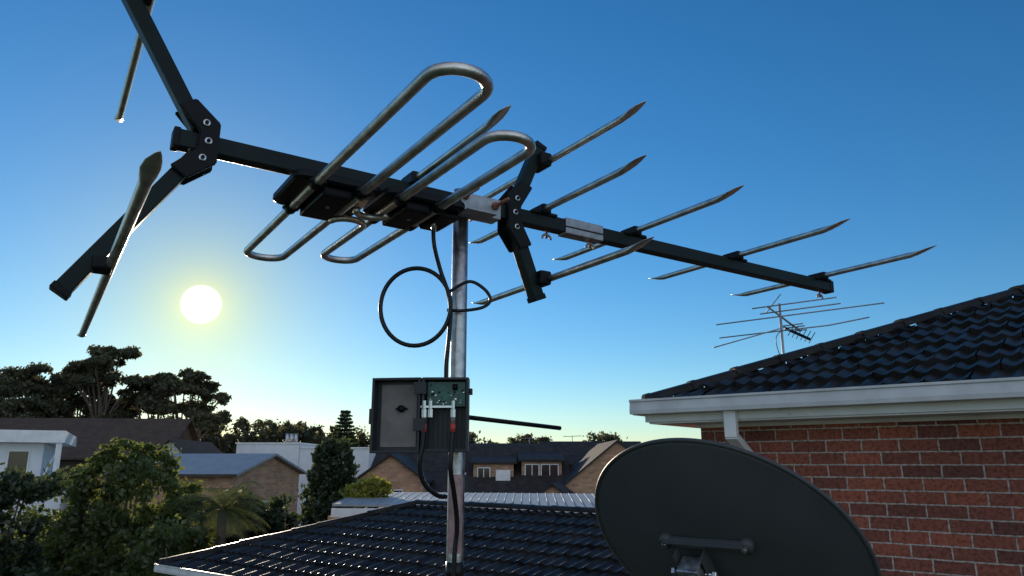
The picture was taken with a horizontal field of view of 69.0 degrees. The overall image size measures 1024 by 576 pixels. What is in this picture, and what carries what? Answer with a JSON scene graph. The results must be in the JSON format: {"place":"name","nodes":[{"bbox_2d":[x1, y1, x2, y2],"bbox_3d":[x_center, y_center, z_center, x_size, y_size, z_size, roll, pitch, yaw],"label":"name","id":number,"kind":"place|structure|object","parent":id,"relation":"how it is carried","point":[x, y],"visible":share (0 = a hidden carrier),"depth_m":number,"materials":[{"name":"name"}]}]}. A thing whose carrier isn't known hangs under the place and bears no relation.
{"place":"outdoors","nodes":[
{"label":"outdoors","id":0,"kind":"place"},
{"bbox_2d":[0,443,55,480],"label":"walls","id":1,"kind":"structure","parent":0,"point":[42,455],"depth_m":36.52,"materials":[{"name":"white paint"}]},
{"bbox_2d":[7,451,28,474],"bbox_3d":[-23.986,8.930,36.035,0.800,2.000,0.012,7,-15,-26],"label":"window glass","id":2,"kind":"object","parent":1,"relation":"attached to","point":[17,458],"visible":0.43,"depth_m":36.17,"materials":[{"name":"grey glass"}]},
{"bbox_2d":[26,451,29,471],"bbox_3d":[-23.596,8.971,36.213,0.060,2.000,0.059,7,-15,-26],"label":"window frame","id":3,"kind":"object","parent":1,"relation":"attached to","point":[28,461],"visible":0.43,"depth_m":36.31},
{"bbox_2d":[0,430,76,446],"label":"roof slab","id":4,"kind":"structure","parent":1,"relation":"on","point":[54,437],"depth_m":36.13,"materials":[{"name":"white paint"}]},
{"bbox_2d":[0,498,94,569],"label":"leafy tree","id":5,"kind":"object","parent":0,"point":[39,533],"depth_m":22.16,"materials":[{"name":"green plant"}]},
{"bbox_2d":[59,460,116,491],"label":"walls","id":6,"kind":"structure","parent":0,"point":[69,463],"depth_m":52.34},
{"bbox_2d":[0,418,191,457],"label":"roof slope","id":7,"kind":"structure","parent":6,"relation":"on","point":[91,434],"depth_m":55.88,"materials":[{"name":"tile"}]},
{"bbox_2d":[60,458,116,459],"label":"roof gutter","id":8,"kind":"object","parent":7,"relation":"attached to","point":[74,458],"visible":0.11,"depth_m":51.89,"materials":[{"name":"grey metal"}]},
{"bbox_2d":[188,421,199,440],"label":"roof slope","id":9,"kind":"structure","parent":6,"relation":"on","point":[193,431],"depth_m":59.30,"materials":[{"name":"tile"}]},
{"bbox_2d":[160,442,181,453],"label":"gable walls","id":10,"kind":"structure","parent":0,"point":[173,447],"depth_m":48.96,"materials":[{"name":"grey paint"}]},
{"bbox_2d":[179,427,192,440],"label":"gable walls","id":11,"kind":"structure","parent":0,"point":[185,435],"depth_m":58.52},
{"bbox_2d":[95,473,298,529],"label":"walls","id":12,"kind":"structure","parent":0,"point":[277,484],"depth_m":33.25,"materials":[{"name":"beige brick"}]},
{"bbox_2d":[104,453,276,475],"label":"roof slope","id":13,"kind":"structure","parent":12,"relation":"on","point":[239,464],"depth_m":32.93,"materials":[{"name":"metal"}]},
{"bbox_2d":[103,474,236,476],"bbox_3d":[-14.867,7.837,31.137,7.100,0.120,0.097,-2,-13,8],"label":"roof gutter","id":14,"kind":"object","parent":13,"relation":"attached to","point":[208,475],"visible":0.36,"depth_m":30.78,"materials":[{"name":"grey metal"}]},
{"bbox_2d":[273,454,305,473],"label":"roof slope","id":15,"kind":"structure","parent":12,"relation":"on","point":[286,462],"depth_m":35.87,"materials":[{"name":"metal"}]},
{"bbox_2d":[241,458,297,474],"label":"gable walls","id":16,"kind":"structure","parent":0,"point":[272,466],"depth_m":34.44,"materials":[{"name":"beige brick"}]},
{"bbox_2d":[236,444,316,466],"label":"walls","id":17,"kind":"structure","parent":0,"point":[290,452],"depth_m":58.65,"materials":[{"name":"white paint"}]},
{"bbox_2d":[235,442,317,445],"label":"parapet cap","id":18,"kind":"object","parent":17,"relation":"on","point":[273,443],"visible":0.5,"depth_m":58.69,"materials":[{"name":"white paint"}]},
{"bbox_2d":[285,434,288,441],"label":"roof vent","id":19,"kind":"object","parent":18,"relation":"on","point":[286,437],"visible":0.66,"depth_m":60.22,"materials":[{"name":"metal"}]},
{"bbox_2d":[289,434,293,441],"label":"roof vent","id":20,"kind":"object","parent":18,"relation":"on","point":[291,437],"visible":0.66,"depth_m":60.22,"materials":[{"name":"metal"}]},
{"bbox_2d":[294,434,297,441],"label":"roof vent","id":21,"kind":"object","parent":18,"relation":"on","point":[295,437],"visible":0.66,"depth_m":60.22,"materials":[{"name":"metal"}]},
{"bbox_2d":[297,449,375,525],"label":"walls","id":22,"kind":"structure","parent":0,"point":[364,458],"depth_m":58.71,"materials":[{"name":"white paint"}]},
{"bbox_2d":[301,447,369,448],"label":"parapet cap","id":23,"kind":"object","parent":22,"relation":"on","point":[351,447],"visible":0.21,"depth_m":58.88,"materials":[{"name":"white paint"}]},
{"bbox_2d":[332,492,594,507],"bbox_3d":[-0.789,5.241,18.433,7.000,0.220,4.200,-1,-13,3],"label":"roof sheet","id":24,"kind":"object","parent":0,"point":[526,498],"visible":0.39,"depth_m":18.17,"materials":[{"name":"metal"}]},
{"bbox_2d":[331,508,595,516],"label":"beam","id":25,"kind":"structure","parent":24,"relation":"attached to","point":[339,512],"depth_m":16.44,"materials":[{"name":"white paint"}]},
{"bbox_2d":[0,0,1023,446],"label":"sky","id":26,"kind":"structure","parent":0,"point":[903,120],"materials":[{"name":"blue"}]},
{"bbox_2d":[701,418,1023,575],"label":"walls","id":27,"kind":"structure","parent":0,"point":[930,498],"depth_m":4.96,"materials":[{"name":"red brick"}]},
{"bbox_2d":[725,435,752,451],"bbox_3d":[1.706,1.182,5.566,0.090,0.195,0.338,-10,-17,37],"label":"downpipe","id":28,"kind":"object","parent":27,"relation":"attached to","point":[739,442],"visible":0.53,"depth_m":5.49,"materials":[{"name":"white paint"}]},
{"bbox_2d":[649,408,1023,427],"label":"soffit","id":29,"kind":"structure","parent":27,"relation":"on","point":[691,424],"depth_m":5.12,"materials":[{"name":"white paint"}]},
{"bbox_2d":[629,377,1023,414],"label":"gutter","id":30,"kind":"object","parent":29,"relation":"on","point":[987,389],"visible":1,"depth_m":4.98,"materials":[{"name":"paint"}]},
{"bbox_2d":[723,410,738,437],"bbox_3d":[1.613,0.997,5.488,0.090,0.205,0.055,-10,-17,37],"label":"downpipe","id":31,"kind":"object","parent":30,"relation":"attached to","point":[731,429],"visible":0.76,"depth_m":5.46,"materials":[{"name":"white paint"}]},
{"bbox_2d":[648,398,1023,421],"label":"fascia","id":32,"kind":"structure","parent":29,"relation":"attached to","point":[1011,403],"depth_m":5.01,"materials":[{"name":"white paint"}]},
{"bbox_2d":[697,413,1023,427],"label":"quad trim","id":33,"kind":"structure","parent":29,"relation":"attached to","point":[931,418],"depth_m":5.20,"materials":[{"name":"white paint"}]},
{"bbox_2d":[703,298,1023,394],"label":"roof deck","id":34,"kind":"structure","parent":29,"relation":"on","point":[923,353],"depth_m":5.60,"materials":[{"name":"black"}]},
{"bbox_2d":[641,284,1023,398],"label":"hip tiles","id":35,"kind":"object","parent":34,"relation":"on","point":[733,372],"visible":0.89,"depth_m":6.23,"materials":[{"name":"black tile"}]},
{"bbox_2d":[644,293,1023,398],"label":"roof tiles","id":36,"kind":"object","parent":34,"relation":"on","point":[945,342],"visible":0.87,"depth_m":5.60,"materials":[{"name":"black tile"}]},
{"bbox_3d":[3.828,1.796,9.520,0.118,0.115,9.120,-10,-17,37],"label":"gutter","id":37,"kind":"object","parent":27,"relation":"on","visible":0},
{"bbox_2d":[713,294,883,353],"bbox_3d":[3.438,0.965,8.982,2.007,1.854,0.659,-2,-13,9],"label":"tv antenna","id":38,"kind":"object","parent":37,"relation":"attached to","point":[781,330],"visible":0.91,"depth_m":9.09,"materials":[{"name":"metal"}]},
{"label":"ground","id":39,"kind":"structure","parent":0,"visible":0},
{"bbox_2d":[0,393,62,417],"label":"gum tree","id":40,"kind":"object","parent":39,"relation":"on","point":[32,406],"visible":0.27,"depth_m":61.87,"materials":[{"name":"green plant"}]},
{"bbox_2d":[3,492,67,526],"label":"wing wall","id":41,"kind":"structure","parent":39,"relation":"on","point":[51,503],"depth_m":29.34,"materials":[{"name":"white paint"}]},
{"bbox_2d":[0,462,82,575],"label":"leafy tree","id":42,"kind":"object","parent":39,"relation":"on","point":[26,488],"visible":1,"depth_m":14.71,"materials":[{"name":"green plant"}]},
{"bbox_2d":[0,361,86,417],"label":"gum tree","id":43,"kind":"object","parent":39,"relation":"on","point":[19,382],"visible":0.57,"depth_m":69.02,"materials":[{"name":"green plant"}]},
{"bbox_2d":[27,371,143,417],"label":"gum tree","id":44,"kind":"object","parent":39,"relation":"on","point":[77,401],"visible":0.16,"depth_m":71.73,"materials":[{"name":"green plant"}]},
{"bbox_2d":[88,412,110,417],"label":"gum tree","id":45,"kind":"object","parent":39,"relation":"on","point":[102,415],"depth_m":62.34,"materials":[{"name":"green plant"}]},
{"bbox_2d":[61,344,153,417],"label":"gum tree","id":46,"kind":"object","parent":39,"relation":"on","point":[96,367],"visible":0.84,"depth_m":68.85,"materials":[{"name":"green plant"}]},
{"bbox_2d":[13,437,210,575],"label":"leafy tree","id":47,"kind":"object","parent":39,"relation":"on","point":[87,536],"visible":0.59,"depth_m":18.55,"materials":[{"name":"green plant"}]},
{"bbox_2d":[105,372,175,418],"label":"gum tree","id":48,"kind":"object","parent":39,"relation":"on","point":[159,376],"visible":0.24,"depth_m":70.61,"materials":[{"name":"green plant"}]},
{"bbox_2d":[109,513,219,575],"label":"leafy tree","id":49,"kind":"object","parent":39,"relation":"on","point":[192,539],"visible":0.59,"depth_m":15.99,"materials":[{"name":"green plant"}]},
{"bbox_2d":[135,367,232,438],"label":"gum tree","id":50,"kind":"object","parent":39,"relation":"on","point":[192,383],"visible":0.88,"depth_m":68.02,"materials":[{"name":"green plant"}]},
{"bbox_2d":[169,481,270,545],"bbox_3d":[-6.942,7.174,17.330,2.400,5.216,2.174,0,-13,0],"label":"palm tree","id":51,"kind":"object","parent":39,"relation":"on","point":[224,515],"visible":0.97,"depth_m":17.66,"materials":[{"name":"green plant"}]},
{"bbox_2d":[161,485,300,547],"bbox_3d":[-9.591,8.801,23.722,5.975,4.985,3.524,-2,-13,9],"label":"leafy tree","id":52,"kind":"object","parent":39,"relation":"on","point":[275,516],"visible":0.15,"depth_m":23.13,"materials":[{"name":"green plant"}]},
{"bbox_2d":[295,436,359,527],"bbox_3d":[-5.210,7.391,20.863,3.230,6.413,3.152,-7,-15,26],"label":"conical tree","id":53,"kind":"object","parent":39,"relation":"on","point":[332,471],"visible":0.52,"depth_m":20.93,"materials":[{"name":"green plant"}]},
{"bbox_2d":[332,410,359,446],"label":"norfolk pine","id":54,"kind":"object","parent":39,"relation":"on","point":[345,421],"visible":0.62,"depth_m":93.08,"materials":[{"name":"green plant"}]},
{"bbox_2d":[74,411,627,453],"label":"distant trees","id":55,"kind":"object","parent":39,"relation":"on","point":[273,432],"visible":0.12,"depth_m":108.61,"materials":[{"name":"green plant"}]},
{"bbox_2d":[338,472,393,507],"bbox_3d":[-3.640,7.301,18.317,1.259,5.416,1.179,8,-16,-31],"label":"yellow bush","id":56,"kind":"object","parent":39,"relation":"on","point":[377,487],"visible":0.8,"depth_m":18.66,"materials":[{"name":"green plant"}]},
{"bbox_2d":[356,453,434,507],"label":"brick townhouse","id":57,"kind":"structure","parent":39,"relation":"on","point":[399,472],"depth_m":42.20,"materials":[{"name":"brick"}]},
{"bbox_2d":[328,507,505,519],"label":"walls","id":58,"kind":"structure","parent":39,"relation":"on","point":[330,518],"depth_m":16.87,"materials":[{"name":"brick"}]},
{"bbox_2d":[371,446,569,492],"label":"brick townhouse","id":59,"kind":"structure","parent":39,"relation":"on","point":[513,469],"depth_m":46.42,"materials":[{"name":"tile"}]},
{"bbox_2d":[478,468,488,476],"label":"window glass","id":60,"kind":"structure","parent":59,"relation":"in","point":[480,470],"depth_m":46.19,"materials":[{"name":"glass"}]},
{"bbox_2d":[526,465,538,474],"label":"window glass","id":61,"kind":"structure","parent":59,"relation":"in","point":[530,469],"depth_m":46.41,"materials":[{"name":"grey glass"}]},
{"bbox_2d":[542,465,557,474],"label":"window glass","id":62,"kind":"structure","parent":59,"relation":"in","point":[545,468],"depth_m":46.42,"materials":[{"name":"grey glass"}]},
{"bbox_2d":[446,188,560,575],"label":"antenna mast","id":63,"kind":"object","parent":39,"relation":"on","point":[458,344],"visible":0.75,"depth_m":1.55,"materials":[{"name":"metal"}]},
{"bbox_2d":[369,377,472,452],"bbox_3d":[-0.179,0.252,1.472,0.202,0.145,0.076,0,-13,0],"label":"junction box","id":64,"kind":"object","parent":63,"relation":"attached to","point":[404,412],"visible":0.97,"depth_m":1.46,"materials":[{"name":"grey plastic"}]},
{"bbox_2d":[378,223,491,575],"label":"coaxial cable","id":65,"kind":"object","parent":63,"relation":"attached to","point":[448,324],"visible":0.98,"depth_m":1.53,"materials":[{"name":"rubber"}]},
{"bbox_2d":[49,0,936,337],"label":"tv antenna","id":66,"kind":"object","parent":63,"relation":"attached to","point":[331,192],"visible":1,"depth_m":1.46,"materials":[{"name":"black metal"}]},
{"bbox_2d":[595,438,881,575],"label":"satellite dish","id":67,"kind":"object","parent":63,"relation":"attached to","point":[681,507],"visible":1,"depth_m":1.68,"materials":[{"name":"paint"}]},
{"bbox_2d":[469,443,540,445],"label":"brick townhouse","id":68,"kind":"structure","parent":39,"relation":"on","point":[505,444],"depth_m":54.47,"materials":[{"name":"tile"}]},
{"bbox_2d":[539,480,575,493],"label":"brick townhouse","id":69,"kind":"structure","parent":39,"relation":"on","point":[558,487],"depth_m":38.64,"materials":[{"name":"brick"}]},
{"bbox_2d":[538,441,640,477],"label":"brick townhouse","id":70,"kind":"structure","parent":39,"relation":"on","point":[576,451],"depth_m":55.87,"materials":[{"name":"brick"}]},
{"bbox_2d":[563,439,627,493],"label":"brick townhouse","id":71,"kind":"structure","parent":39,"relation":"on","point":[592,463],"depth_m":42.83,"materials":[{"name":"brick"}]},
{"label":"walls","id":72,"kind":"object","parent":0,"visible":0},
{"bbox_2d":[157,439,169,450],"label":"roof slope","id":73,"kind":"structure","parent":72,"relation":"on","point":[165,443],"depth_m":48.67,"materials":[{"name":"grey tile"}]},
{"bbox_2d":[169,438,222,453],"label":"roof slope","id":74,"kind":"structure","parent":72,"relation":"on","point":[192,447],"depth_m":52.43,"materials":[{"name":"grey tile"}]},
{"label":"lower walls","id":75,"kind":"object","parent":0,"visible":0},
{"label":"balcony floor","id":76,"kind":"structure","parent":75,"relation":"on","visible":0},
{"bbox_2d":[52,443,62,477],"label":"column","id":77,"kind":"structure","parent":76,"relation":"on","point":[57,457],"depth_m":36.36,"materials":[{"name":"white paint"}]},
{"bbox_3d":[-0.191,4.164,10.748,8.800,0.020,5.400,-10,-17,37],"label":"soffit","id":78,"kind":"object","parent":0,"visible":0},
{"bbox_2d":[154,564,228,575],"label":"gutter","id":79,"kind":"object","parent":78,"relation":"on","point":[170,570],"visible":1,"depth_m":10.80,"materials":[{"name":"paint"}]},
{"bbox_2d":[226,510,617,575],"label":"roof deck","id":80,"kind":"structure","parent":78,"relation":"on","point":[490,538],"depth_m":9.61,"materials":[{"name":"black tile"}]},
{"bbox_2d":[159,501,415,563],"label":"hip tiles","id":81,"kind":"object","parent":80,"relation":"on","point":[278,534],"visible":0.97,"depth_m":11.59,"materials":[{"name":"black tile"}]},
{"bbox_2d":[160,505,630,575],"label":"roof tiles","id":82,"kind":"object","parent":80,"relation":"on","point":[355,543],"visible":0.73,"depth_m":9.92,"materials":[{"name":"black tile"}]},
{"bbox_2d":[413,499,595,512],"bbox_3d":[0.888,3.009,10.155,6.138,0.084,0.191,-10,-17,37],"label":"ridge cap","id":83,"kind":"object","parent":80,"relation":"on","point":[519,506],"visible":0.49,"depth_m":10.71,"materials":[{"name":"black tile"}]}
]}

